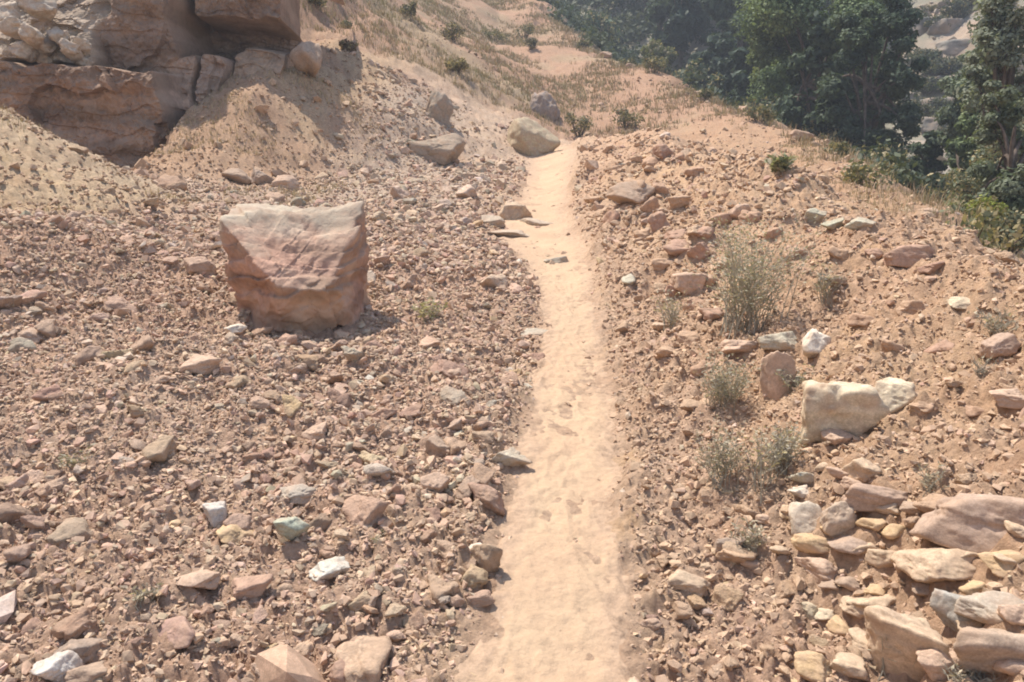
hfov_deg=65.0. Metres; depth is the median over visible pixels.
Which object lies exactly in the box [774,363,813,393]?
weed
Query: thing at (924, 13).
scrub bush
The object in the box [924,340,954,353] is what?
clod
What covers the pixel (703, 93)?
shrub
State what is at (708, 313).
clod
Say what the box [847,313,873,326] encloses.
clod
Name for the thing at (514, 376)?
stone
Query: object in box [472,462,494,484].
stone
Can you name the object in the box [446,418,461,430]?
stone
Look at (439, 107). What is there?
rock
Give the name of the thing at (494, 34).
bush
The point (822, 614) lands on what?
rock
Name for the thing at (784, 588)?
stone
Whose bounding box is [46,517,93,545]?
stone
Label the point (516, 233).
slab
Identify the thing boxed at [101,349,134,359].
stone
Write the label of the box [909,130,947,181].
tree
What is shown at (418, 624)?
stone
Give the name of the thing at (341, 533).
stone
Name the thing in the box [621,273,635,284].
stone
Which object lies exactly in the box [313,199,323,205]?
stone
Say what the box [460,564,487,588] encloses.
stone
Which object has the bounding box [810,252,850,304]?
weed
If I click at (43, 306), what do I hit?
stone
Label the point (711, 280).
clod
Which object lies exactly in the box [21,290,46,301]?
stone
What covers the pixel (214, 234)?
stone
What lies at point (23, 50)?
loose rock
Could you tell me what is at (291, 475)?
stone
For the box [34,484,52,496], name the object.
stone
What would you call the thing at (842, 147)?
shrub
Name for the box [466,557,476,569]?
stone
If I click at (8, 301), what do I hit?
stone
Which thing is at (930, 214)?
stone
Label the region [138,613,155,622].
stone
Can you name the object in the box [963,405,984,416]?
clod
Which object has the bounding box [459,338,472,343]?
stone
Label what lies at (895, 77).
tree
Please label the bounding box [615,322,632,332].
stone
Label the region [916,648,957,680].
rock
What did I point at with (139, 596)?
weed
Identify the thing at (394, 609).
stone
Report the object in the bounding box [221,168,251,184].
rock
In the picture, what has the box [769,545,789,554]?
rock
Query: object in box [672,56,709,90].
bush
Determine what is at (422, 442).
stone
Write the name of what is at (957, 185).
bush
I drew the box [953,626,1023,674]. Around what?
rock
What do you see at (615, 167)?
stone
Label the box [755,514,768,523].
rock
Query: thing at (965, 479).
stone
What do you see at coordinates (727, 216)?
clod
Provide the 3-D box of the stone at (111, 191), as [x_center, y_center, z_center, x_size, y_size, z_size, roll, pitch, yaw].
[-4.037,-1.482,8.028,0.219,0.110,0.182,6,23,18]
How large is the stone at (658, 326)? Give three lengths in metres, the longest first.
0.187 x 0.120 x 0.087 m
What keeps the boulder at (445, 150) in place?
on the ground at (618, 520)
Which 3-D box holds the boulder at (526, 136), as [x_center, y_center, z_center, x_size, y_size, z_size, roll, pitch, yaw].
[0.466,-4.792,19.298,1.284,1.148,0.895,-10,16,-40]
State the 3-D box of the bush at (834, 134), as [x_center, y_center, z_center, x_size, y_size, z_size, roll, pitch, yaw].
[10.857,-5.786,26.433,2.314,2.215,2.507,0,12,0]
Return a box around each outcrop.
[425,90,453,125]
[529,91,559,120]
[901,92,916,101]
[909,16,934,35]
[917,98,938,118]
[921,117,948,131]
[924,74,946,92]
[927,18,965,34]
[935,38,971,55]
[938,97,957,109]
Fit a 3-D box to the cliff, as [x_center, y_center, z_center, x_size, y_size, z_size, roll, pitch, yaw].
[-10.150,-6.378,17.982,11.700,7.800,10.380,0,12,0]
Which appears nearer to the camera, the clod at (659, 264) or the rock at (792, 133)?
the clod at (659, 264)
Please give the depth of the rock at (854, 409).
3.03 m
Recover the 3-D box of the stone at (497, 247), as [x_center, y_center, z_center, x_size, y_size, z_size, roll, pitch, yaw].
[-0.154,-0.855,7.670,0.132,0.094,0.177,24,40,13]
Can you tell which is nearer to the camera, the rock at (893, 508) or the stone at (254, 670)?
the stone at (254, 670)
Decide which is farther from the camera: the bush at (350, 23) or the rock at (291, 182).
the bush at (350, 23)
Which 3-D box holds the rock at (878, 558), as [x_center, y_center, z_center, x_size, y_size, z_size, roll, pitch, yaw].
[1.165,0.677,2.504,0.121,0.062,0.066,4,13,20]
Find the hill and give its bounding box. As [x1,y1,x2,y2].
[299,0,766,140]
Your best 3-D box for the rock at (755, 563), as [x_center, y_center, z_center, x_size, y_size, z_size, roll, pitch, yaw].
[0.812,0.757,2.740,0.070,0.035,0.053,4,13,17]
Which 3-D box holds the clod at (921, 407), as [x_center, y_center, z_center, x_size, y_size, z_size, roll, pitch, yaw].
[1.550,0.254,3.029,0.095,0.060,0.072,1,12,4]
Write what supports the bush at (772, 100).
on the valley
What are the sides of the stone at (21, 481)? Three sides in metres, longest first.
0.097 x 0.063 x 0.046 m
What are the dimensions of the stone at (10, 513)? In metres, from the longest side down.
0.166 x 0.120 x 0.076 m
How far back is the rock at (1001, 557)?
2.16 m
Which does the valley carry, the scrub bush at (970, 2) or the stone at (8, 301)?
the scrub bush at (970, 2)
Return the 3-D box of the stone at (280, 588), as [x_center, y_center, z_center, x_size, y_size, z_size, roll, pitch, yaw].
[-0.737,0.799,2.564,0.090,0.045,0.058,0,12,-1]
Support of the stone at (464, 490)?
on the ground at (618, 520)
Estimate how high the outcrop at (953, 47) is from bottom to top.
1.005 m
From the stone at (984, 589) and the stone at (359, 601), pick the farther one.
the stone at (359, 601)
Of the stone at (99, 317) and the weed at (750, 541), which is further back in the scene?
the stone at (99, 317)
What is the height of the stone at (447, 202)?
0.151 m
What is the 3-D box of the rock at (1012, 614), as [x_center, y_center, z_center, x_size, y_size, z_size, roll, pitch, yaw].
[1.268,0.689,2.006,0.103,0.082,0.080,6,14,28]
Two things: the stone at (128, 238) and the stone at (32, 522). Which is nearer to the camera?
the stone at (32, 522)
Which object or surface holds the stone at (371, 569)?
on the ground at (618, 520)
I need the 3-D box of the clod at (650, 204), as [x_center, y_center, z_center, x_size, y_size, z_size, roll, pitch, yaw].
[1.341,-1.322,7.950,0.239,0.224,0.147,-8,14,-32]
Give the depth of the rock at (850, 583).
2.48 m
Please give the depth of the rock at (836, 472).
2.80 m
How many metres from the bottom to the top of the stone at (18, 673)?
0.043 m
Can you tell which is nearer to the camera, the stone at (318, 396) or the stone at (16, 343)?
the stone at (318, 396)
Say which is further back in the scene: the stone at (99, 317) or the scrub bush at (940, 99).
the scrub bush at (940, 99)
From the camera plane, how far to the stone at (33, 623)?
2.35 m
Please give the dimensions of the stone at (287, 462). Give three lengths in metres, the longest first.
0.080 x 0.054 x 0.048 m
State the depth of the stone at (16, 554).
2.60 m
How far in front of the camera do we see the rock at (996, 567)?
2.17 m
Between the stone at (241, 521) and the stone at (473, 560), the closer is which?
the stone at (473, 560)
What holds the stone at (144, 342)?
on the ground at (618, 520)
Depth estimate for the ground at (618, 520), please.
3.71 m
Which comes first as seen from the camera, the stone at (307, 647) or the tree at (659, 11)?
the stone at (307, 647)
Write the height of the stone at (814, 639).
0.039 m
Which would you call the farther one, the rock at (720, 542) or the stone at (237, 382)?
the stone at (237, 382)
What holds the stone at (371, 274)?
on the ground at (618, 520)
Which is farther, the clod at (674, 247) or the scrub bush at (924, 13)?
the scrub bush at (924, 13)
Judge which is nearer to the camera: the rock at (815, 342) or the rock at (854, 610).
the rock at (854, 610)
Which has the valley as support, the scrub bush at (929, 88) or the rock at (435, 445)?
the scrub bush at (929, 88)
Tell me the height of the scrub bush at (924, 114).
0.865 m
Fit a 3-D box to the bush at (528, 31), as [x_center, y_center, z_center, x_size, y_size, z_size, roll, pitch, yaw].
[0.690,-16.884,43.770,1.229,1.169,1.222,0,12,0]
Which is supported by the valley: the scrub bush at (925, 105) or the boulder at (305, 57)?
the scrub bush at (925, 105)
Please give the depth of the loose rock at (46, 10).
13.66 m
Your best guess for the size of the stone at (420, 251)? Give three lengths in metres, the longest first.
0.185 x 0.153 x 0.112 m
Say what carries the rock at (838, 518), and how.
on the ground at (618, 520)
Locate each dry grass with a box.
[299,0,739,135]
[550,16,1022,262]
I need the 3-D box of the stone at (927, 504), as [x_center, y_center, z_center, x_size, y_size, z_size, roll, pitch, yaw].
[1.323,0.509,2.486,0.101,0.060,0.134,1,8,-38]
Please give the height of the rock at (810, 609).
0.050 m
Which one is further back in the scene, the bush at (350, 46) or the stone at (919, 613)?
the bush at (350, 46)
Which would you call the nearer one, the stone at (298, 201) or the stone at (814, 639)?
the stone at (814, 639)
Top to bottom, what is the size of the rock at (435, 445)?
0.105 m
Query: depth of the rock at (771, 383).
3.68 m
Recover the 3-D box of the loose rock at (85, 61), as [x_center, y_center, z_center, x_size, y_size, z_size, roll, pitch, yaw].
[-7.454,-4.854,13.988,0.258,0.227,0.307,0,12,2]
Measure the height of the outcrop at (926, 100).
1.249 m
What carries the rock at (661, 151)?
on the ground at (618, 520)
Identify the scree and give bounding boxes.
[881,0,1023,172]
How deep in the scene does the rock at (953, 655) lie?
2.05 m
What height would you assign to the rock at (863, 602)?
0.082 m
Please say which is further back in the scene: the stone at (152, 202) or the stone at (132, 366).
the stone at (152, 202)
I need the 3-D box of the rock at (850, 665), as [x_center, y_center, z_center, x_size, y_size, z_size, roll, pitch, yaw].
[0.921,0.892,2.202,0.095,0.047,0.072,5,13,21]
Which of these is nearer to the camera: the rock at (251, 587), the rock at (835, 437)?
the rock at (251, 587)
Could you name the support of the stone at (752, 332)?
on the ground at (618, 520)
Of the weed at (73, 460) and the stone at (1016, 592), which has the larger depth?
the weed at (73, 460)
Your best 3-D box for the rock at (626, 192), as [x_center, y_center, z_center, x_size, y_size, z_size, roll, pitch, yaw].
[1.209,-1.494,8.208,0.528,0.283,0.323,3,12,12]
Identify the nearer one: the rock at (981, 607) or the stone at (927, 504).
the rock at (981, 607)
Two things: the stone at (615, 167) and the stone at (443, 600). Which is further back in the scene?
the stone at (615, 167)
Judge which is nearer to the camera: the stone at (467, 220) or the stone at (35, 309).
the stone at (35, 309)
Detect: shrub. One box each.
[576,39,590,49]
[619,58,635,64]
[642,55,668,72]
[696,88,713,100]
[742,103,776,124]
[763,150,798,175]
[823,141,849,157]
[840,154,897,189]
[939,199,1023,250]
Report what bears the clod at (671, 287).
on the ground at (618, 520)
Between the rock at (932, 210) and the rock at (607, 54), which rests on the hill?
the rock at (607, 54)
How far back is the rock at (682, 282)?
5.55 m
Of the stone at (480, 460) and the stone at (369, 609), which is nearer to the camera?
the stone at (369, 609)
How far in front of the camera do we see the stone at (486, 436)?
3.51 m
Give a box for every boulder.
[219,201,370,334]
[289,41,322,76]
[408,133,465,165]
[507,117,560,155]
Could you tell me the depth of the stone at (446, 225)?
8.69 m
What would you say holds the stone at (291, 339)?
on the ground at (618, 520)
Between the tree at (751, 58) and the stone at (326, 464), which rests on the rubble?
the stone at (326, 464)
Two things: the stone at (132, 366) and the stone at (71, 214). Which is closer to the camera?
the stone at (132, 366)
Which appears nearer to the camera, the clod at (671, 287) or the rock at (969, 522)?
the rock at (969, 522)
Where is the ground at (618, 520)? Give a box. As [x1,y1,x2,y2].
[0,38,1023,681]
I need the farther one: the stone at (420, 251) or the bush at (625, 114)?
the bush at (625, 114)
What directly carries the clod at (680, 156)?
on the ground at (618, 520)
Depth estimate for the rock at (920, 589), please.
2.31 m
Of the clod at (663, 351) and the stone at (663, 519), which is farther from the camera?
the clod at (663, 351)
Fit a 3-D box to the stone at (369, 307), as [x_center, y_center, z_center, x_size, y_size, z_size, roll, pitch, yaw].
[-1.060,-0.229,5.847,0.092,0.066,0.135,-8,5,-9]
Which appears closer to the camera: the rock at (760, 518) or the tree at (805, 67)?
the rock at (760, 518)
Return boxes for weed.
[54,443,96,468]
[120,579,163,610]
[365,527,385,542]
[404,296,447,322]
[650,288,693,331]
[681,203,828,339]
[691,414,764,489]
[693,346,763,414]
[728,515,770,551]
[740,425,792,503]
[754,421,808,475]
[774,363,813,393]
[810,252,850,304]
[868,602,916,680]
[912,461,952,497]
[933,655,1006,681]
[968,303,1022,335]
[971,351,996,377]
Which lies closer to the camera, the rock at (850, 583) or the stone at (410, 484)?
the rock at (850, 583)
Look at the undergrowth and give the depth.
48.69 m
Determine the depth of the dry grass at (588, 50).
18.30 m
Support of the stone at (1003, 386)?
on the ground at (618, 520)
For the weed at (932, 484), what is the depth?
2.56 m
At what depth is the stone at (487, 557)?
2.68 m
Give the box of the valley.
[539,0,1023,258]
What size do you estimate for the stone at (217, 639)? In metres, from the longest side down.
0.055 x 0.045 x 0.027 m
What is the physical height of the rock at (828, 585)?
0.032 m
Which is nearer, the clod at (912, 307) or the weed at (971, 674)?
the weed at (971, 674)
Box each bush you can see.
[307,0,327,8]
[339,38,358,51]
[340,20,352,28]
[398,1,416,16]
[437,21,464,41]
[443,57,468,73]
[481,26,509,42]
[514,21,534,38]
[523,37,537,49]
[564,109,593,136]
[583,10,622,47]
[609,107,646,127]
[640,38,679,74]
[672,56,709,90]
[706,72,730,100]
[729,94,781,108]
[753,101,807,119]
[797,120,844,140]
[821,130,869,149]
[833,140,912,169]
[865,150,914,171]
[884,167,951,191]
[901,181,957,205]
[904,5,927,16]
[908,48,940,62]
[914,76,942,94]
[915,109,930,118]
[917,96,937,110]
[921,58,947,75]
[923,3,941,11]
[923,13,950,26]
[927,97,950,113]
[927,105,943,117]
[930,56,963,76]
[935,125,950,133]
[939,0,969,18]
[941,193,994,213]
[945,150,1023,213]
[952,9,973,17]
[962,117,1023,213]
[963,193,1008,219]
[964,0,977,6]
[987,206,1023,253]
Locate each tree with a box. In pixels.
[644,0,677,42]
[658,0,711,73]
[688,19,737,89]
[701,0,754,51]
[716,47,758,104]
[721,5,746,47]
[732,0,892,117]
[744,28,798,104]
[755,72,778,101]
[772,10,852,130]
[812,0,930,151]
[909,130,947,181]
[934,41,1023,182]
[943,99,983,186]
[952,0,1023,160]
[965,80,1023,219]
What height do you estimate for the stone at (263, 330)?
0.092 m
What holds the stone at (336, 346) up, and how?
on the ground at (618, 520)
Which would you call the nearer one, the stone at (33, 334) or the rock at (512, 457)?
the rock at (512, 457)
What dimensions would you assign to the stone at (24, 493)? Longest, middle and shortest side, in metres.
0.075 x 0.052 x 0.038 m
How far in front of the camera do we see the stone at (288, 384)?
4.23 m
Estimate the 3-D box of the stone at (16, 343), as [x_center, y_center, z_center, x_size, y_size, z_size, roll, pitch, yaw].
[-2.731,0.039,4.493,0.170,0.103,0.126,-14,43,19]
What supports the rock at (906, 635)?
on the ground at (618, 520)
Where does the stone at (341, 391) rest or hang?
on the ground at (618, 520)
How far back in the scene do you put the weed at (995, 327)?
3.35 m
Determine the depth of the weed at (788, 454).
3.00 m
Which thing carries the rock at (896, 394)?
on the ground at (618, 520)
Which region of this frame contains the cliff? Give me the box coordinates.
[0,0,344,167]
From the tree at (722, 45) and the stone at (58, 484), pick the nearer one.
the stone at (58, 484)
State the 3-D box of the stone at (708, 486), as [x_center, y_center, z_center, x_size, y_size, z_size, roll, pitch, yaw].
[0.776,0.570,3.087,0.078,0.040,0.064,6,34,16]
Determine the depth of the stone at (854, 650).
2.23 m
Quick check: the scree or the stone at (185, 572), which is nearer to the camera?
the stone at (185, 572)
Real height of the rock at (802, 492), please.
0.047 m
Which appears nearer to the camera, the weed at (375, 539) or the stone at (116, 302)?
the weed at (375, 539)
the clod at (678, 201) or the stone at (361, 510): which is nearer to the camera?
the stone at (361, 510)
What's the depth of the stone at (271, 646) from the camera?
2.31 m
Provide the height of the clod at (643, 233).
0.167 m
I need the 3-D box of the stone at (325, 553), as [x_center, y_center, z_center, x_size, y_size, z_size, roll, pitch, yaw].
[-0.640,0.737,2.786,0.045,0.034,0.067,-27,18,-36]
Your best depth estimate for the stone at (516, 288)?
6.33 m
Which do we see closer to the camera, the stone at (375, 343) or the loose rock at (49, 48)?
the stone at (375, 343)
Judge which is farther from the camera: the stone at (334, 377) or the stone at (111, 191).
the stone at (111, 191)
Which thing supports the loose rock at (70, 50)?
on the cliff
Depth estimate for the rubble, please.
3.92 m
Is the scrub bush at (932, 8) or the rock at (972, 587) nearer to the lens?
the rock at (972, 587)
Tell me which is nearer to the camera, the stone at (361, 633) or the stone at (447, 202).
the stone at (361, 633)
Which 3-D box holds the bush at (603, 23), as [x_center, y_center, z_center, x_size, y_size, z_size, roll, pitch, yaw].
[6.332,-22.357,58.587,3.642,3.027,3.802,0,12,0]
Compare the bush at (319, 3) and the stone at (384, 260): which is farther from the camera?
the bush at (319, 3)
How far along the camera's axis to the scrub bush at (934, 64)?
44.12 m
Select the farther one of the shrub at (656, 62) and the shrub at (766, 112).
the shrub at (656, 62)
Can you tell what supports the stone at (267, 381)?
on the ground at (618, 520)
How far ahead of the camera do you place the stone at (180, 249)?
6.20 m
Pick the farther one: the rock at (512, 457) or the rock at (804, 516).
the rock at (512, 457)
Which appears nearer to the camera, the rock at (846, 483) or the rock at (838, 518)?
the rock at (838, 518)
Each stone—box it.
[0,294,22,309]
[0,476,14,490]
[0,502,34,524]
[2,543,31,563]
[4,473,28,487]
[7,337,36,353]
[14,657,34,680]
[17,327,45,343]
[18,488,31,497]
[20,486,29,500]
[20,515,44,528]
[20,617,43,638]
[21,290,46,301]
[21,296,33,304]
[23,591,37,598]
[27,306,42,313]
[27,469,44,483]
[31,384,63,402]
[34,319,58,337]
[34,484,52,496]
[35,301,54,311]
[44,470,67,482]
[44,475,70,491]
[45,214,63,223]
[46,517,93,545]
[51,606,96,640]
[66,211,79,217]
[68,592,82,602]
[69,145,88,153]
[73,464,84,476]
[74,345,102,365]
[87,313,109,321]
[96,471,113,479]
[101,306,113,312]
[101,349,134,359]
[102,669,112,681]
[103,187,115,195]
[103,296,137,314]
[110,456,134,466]
[120,235,136,244]
[121,360,144,374]
[121,625,139,634]
[124,547,139,559]
[124,636,143,648]
[127,405,143,417]
[129,439,148,450]
[130,334,154,354]
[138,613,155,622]
[141,435,176,464]
[142,197,158,207]
[147,591,155,600]
[153,375,176,383]
[154,238,166,245]
[155,174,181,187]
[157,250,168,256]
[162,256,178,265]
[165,181,186,190]
[166,246,186,251]
[179,570,190,575]
[184,479,201,490]
[195,283,213,294]
[196,603,214,618]
[209,231,219,240]
[210,637,221,644]
[212,288,225,294]
[212,619,230,629]
[214,403,224,409]
[223,332,238,346]
[223,513,251,529]
[227,375,255,388]
[227,633,241,648]
[230,292,236,305]
[242,441,257,451]
[242,452,264,462]
[249,396,270,409]
[250,663,259,678]
[251,326,272,337]
[252,604,267,623]
[254,105,269,113]
[259,378,273,385]
[259,474,271,484]
[261,447,274,460]
[262,192,284,202]
[262,344,278,352]
[263,390,280,399]
[264,643,277,650]
[269,583,294,597]
[273,484,284,492]
[277,333,296,344]
[280,458,292,467]
[282,381,293,387]
[282,394,302,417]
[287,363,306,375]
[287,471,305,480]
[290,197,306,206]
[290,475,305,484]
[295,640,314,659]
[297,354,318,370]
[308,513,332,530]
[311,623,328,635]
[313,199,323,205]
[313,354,329,363]
[314,392,327,400]
[317,461,338,468]
[319,549,334,557]
[320,602,336,611]
[326,371,343,383]
[327,386,341,401]
[331,339,347,351]
[333,529,348,540]
[334,384,347,393]
[334,636,392,681]
[336,392,351,407]
[341,345,364,361]
[341,494,387,528]
[347,591,370,612]
[352,442,371,452]
[352,630,370,637]
[358,450,388,463]
[361,605,378,613]
[362,565,377,576]
[363,423,374,432]
[363,463,395,476]
[364,304,372,310]
[365,340,383,347]
[367,270,375,280]
[368,596,376,606]
[372,211,385,220]
[373,348,382,353]
[374,255,389,264]
[376,424,392,440]
[378,374,395,383]
[384,602,406,617]
[386,630,406,641]
[387,247,395,251]
[390,186,409,198]
[390,444,400,452]
[390,665,410,675]
[392,213,405,220]
[392,565,406,574]
[400,273,416,289]
[402,483,416,489]
[402,613,409,626]
[407,178,424,182]
[408,610,423,631]
[412,247,428,256]
[418,431,436,448]
[419,336,440,349]
[420,210,433,217]
[420,529,437,542]
[424,506,440,521]
[426,574,459,604]
[429,359,468,379]
[431,355,441,362]
[432,539,455,562]
[435,493,453,502]
[437,199,451,208]
[438,595,451,604]
[440,222,450,228]
[440,385,467,405]
[445,437,467,455]
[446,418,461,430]
[447,368,462,379]
[448,594,465,606]
[453,354,464,364]
[455,474,479,499]
[456,184,476,198]
[457,171,477,177]
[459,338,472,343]
[460,513,474,523]
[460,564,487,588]
[462,217,470,223]
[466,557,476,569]
[466,589,494,606]
[468,482,505,515]
[470,544,502,572]
[471,431,494,443]
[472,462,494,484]
[473,421,494,430]
[473,458,485,465]
[479,274,507,287]
[486,400,496,405]
[490,244,502,250]
[500,373,517,385]
[508,283,522,293]
[509,368,522,374]
[527,352,544,360]
[603,165,621,171]
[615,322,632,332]
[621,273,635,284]
[639,618,662,630]
[646,614,659,619]
[651,322,668,332]
[653,282,666,293]
[655,555,669,567]
[659,514,672,523]
[664,638,679,652]
[672,601,692,619]
[679,399,713,412]
[682,429,694,438]
[687,225,701,235]
[687,593,706,609]
[698,487,716,502]
[699,607,713,616]
[704,484,721,491]
[708,663,722,678]
[711,583,744,610]
[714,547,758,563]
[716,258,731,268]
[722,506,735,516]
[722,541,747,560]
[723,654,739,670]
[734,504,758,519]
[747,329,759,335]
[760,644,774,658]
[775,579,794,598]
[776,598,789,607]
[809,634,829,646]
[823,274,847,287]
[834,646,849,653]
[848,645,861,656]
[902,516,920,528]
[911,610,925,617]
[912,493,946,512]
[919,211,934,216]
[941,381,962,387]
[954,473,977,484]
[982,588,994,592]
[993,252,1019,263]
[993,428,1004,435]
[999,383,1014,388]
[1012,589,1022,599]
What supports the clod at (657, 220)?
on the ground at (618, 520)
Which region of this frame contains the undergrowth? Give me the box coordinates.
[536,0,1023,250]
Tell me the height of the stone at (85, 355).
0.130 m
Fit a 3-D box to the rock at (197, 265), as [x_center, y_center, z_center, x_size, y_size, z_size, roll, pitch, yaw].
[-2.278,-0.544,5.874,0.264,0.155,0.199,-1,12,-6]
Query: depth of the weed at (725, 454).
3.04 m
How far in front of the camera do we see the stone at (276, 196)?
10.32 m
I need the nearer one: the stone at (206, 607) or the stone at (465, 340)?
the stone at (206, 607)
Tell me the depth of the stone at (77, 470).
3.22 m
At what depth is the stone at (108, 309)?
5.02 m
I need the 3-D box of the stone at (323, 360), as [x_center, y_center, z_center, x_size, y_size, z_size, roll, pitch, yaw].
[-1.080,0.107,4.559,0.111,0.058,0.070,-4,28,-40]
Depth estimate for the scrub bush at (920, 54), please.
45.13 m
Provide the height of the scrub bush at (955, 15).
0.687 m
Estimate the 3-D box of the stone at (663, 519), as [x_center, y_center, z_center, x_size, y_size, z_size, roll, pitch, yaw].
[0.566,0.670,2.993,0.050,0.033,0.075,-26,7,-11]
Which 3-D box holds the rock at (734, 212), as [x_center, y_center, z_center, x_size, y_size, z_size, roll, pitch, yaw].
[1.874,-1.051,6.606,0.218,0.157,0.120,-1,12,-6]
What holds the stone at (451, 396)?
on the ground at (618, 520)
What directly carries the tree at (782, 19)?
on the valley
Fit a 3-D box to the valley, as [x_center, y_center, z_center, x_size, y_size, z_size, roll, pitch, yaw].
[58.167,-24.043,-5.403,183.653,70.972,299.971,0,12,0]
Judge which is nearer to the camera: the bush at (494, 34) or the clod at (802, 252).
the clod at (802, 252)
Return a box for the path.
[454,141,631,681]
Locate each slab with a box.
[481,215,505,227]
[487,230,529,236]
[520,218,552,225]
[520,328,547,335]
[544,256,568,262]
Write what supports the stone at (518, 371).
on the ground at (618, 520)
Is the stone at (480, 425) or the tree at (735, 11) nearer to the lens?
the stone at (480, 425)
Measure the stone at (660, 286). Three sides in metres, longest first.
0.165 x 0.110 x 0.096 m
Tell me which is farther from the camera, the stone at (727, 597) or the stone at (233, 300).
the stone at (233, 300)
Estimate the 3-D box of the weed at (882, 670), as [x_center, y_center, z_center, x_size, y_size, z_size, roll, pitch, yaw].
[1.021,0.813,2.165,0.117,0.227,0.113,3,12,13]
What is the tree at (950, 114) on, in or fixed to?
on the valley
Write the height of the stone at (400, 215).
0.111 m
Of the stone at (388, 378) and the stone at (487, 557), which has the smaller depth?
the stone at (487, 557)
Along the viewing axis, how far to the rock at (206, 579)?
2.50 m
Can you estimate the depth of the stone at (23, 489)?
3.09 m
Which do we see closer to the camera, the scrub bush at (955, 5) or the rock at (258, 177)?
the rock at (258, 177)
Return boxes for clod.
[603,210,619,225]
[624,178,645,187]
[630,153,642,162]
[633,228,650,240]
[639,196,659,212]
[641,156,659,167]
[647,211,670,231]
[651,182,669,194]
[651,258,672,270]
[655,346,675,357]
[663,239,692,256]
[664,229,685,240]
[665,284,681,296]
[667,195,691,209]
[674,152,684,160]
[677,331,700,344]
[681,297,704,310]
[683,166,704,176]
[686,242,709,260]
[690,360,713,376]
[694,226,713,238]
[697,273,718,286]
[699,307,724,320]
[708,212,732,225]
[738,210,760,224]
[762,226,782,238]
[781,246,806,261]
[827,246,849,259]
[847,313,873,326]
[864,248,882,258]
[881,338,904,352]
[895,300,926,315]
[909,401,933,414]
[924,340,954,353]
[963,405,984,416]
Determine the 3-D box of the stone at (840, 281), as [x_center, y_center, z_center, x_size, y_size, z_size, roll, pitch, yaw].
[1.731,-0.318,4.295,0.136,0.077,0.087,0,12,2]
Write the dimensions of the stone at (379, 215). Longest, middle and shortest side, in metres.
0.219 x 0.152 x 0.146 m
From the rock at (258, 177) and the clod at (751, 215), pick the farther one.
the rock at (258, 177)
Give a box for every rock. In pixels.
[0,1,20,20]
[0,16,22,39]
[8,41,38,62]
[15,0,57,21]
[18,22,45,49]
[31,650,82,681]
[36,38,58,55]
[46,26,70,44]
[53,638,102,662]
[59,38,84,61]
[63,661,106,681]
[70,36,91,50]
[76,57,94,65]
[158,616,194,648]
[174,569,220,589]
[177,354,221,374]
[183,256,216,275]
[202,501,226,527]
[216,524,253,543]
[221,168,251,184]
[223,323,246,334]
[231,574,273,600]
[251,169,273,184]
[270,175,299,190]
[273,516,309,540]
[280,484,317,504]
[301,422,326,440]
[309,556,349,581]
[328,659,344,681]
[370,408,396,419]
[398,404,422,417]
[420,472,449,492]
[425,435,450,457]
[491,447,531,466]
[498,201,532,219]
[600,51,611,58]
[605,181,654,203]
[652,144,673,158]
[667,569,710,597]
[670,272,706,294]
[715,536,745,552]
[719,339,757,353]
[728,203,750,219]
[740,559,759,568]
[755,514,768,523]
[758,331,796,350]
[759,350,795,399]
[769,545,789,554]
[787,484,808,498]
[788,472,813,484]
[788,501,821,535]
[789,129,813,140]
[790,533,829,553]
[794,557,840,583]
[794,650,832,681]
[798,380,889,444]
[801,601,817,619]
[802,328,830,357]
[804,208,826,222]
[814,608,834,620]
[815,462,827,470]
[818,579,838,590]
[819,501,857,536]
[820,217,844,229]
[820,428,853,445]
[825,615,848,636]
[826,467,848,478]
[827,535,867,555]
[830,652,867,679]
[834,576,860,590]
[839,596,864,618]
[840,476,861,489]
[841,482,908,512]
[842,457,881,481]
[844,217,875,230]
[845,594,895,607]
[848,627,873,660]
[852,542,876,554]
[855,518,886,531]
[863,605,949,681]
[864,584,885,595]
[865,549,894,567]
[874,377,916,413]
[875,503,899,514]
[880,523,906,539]
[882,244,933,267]
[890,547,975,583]
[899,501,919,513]
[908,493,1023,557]
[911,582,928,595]
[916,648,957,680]
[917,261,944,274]
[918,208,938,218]
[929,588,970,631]
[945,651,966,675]
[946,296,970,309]
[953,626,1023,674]
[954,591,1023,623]
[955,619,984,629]
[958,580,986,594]
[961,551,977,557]
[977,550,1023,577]
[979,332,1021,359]
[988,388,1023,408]
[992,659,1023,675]
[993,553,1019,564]
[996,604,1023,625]
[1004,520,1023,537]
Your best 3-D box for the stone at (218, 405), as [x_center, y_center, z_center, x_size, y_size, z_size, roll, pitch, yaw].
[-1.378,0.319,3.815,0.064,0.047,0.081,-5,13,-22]
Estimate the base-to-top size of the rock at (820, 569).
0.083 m
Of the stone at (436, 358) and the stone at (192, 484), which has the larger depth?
the stone at (436, 358)
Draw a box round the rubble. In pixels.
[0,0,1023,681]
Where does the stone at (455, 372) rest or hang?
on the ground at (618, 520)
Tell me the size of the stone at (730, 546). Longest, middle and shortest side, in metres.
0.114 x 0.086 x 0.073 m
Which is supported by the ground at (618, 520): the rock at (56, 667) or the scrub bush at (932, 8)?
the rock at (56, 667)
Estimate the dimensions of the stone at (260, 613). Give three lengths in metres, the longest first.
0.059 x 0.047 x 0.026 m
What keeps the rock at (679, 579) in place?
on the ground at (618, 520)
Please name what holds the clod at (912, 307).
on the ground at (618, 520)
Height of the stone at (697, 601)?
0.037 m
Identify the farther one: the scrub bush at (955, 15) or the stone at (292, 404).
the scrub bush at (955, 15)
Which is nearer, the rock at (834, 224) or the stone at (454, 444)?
the stone at (454, 444)

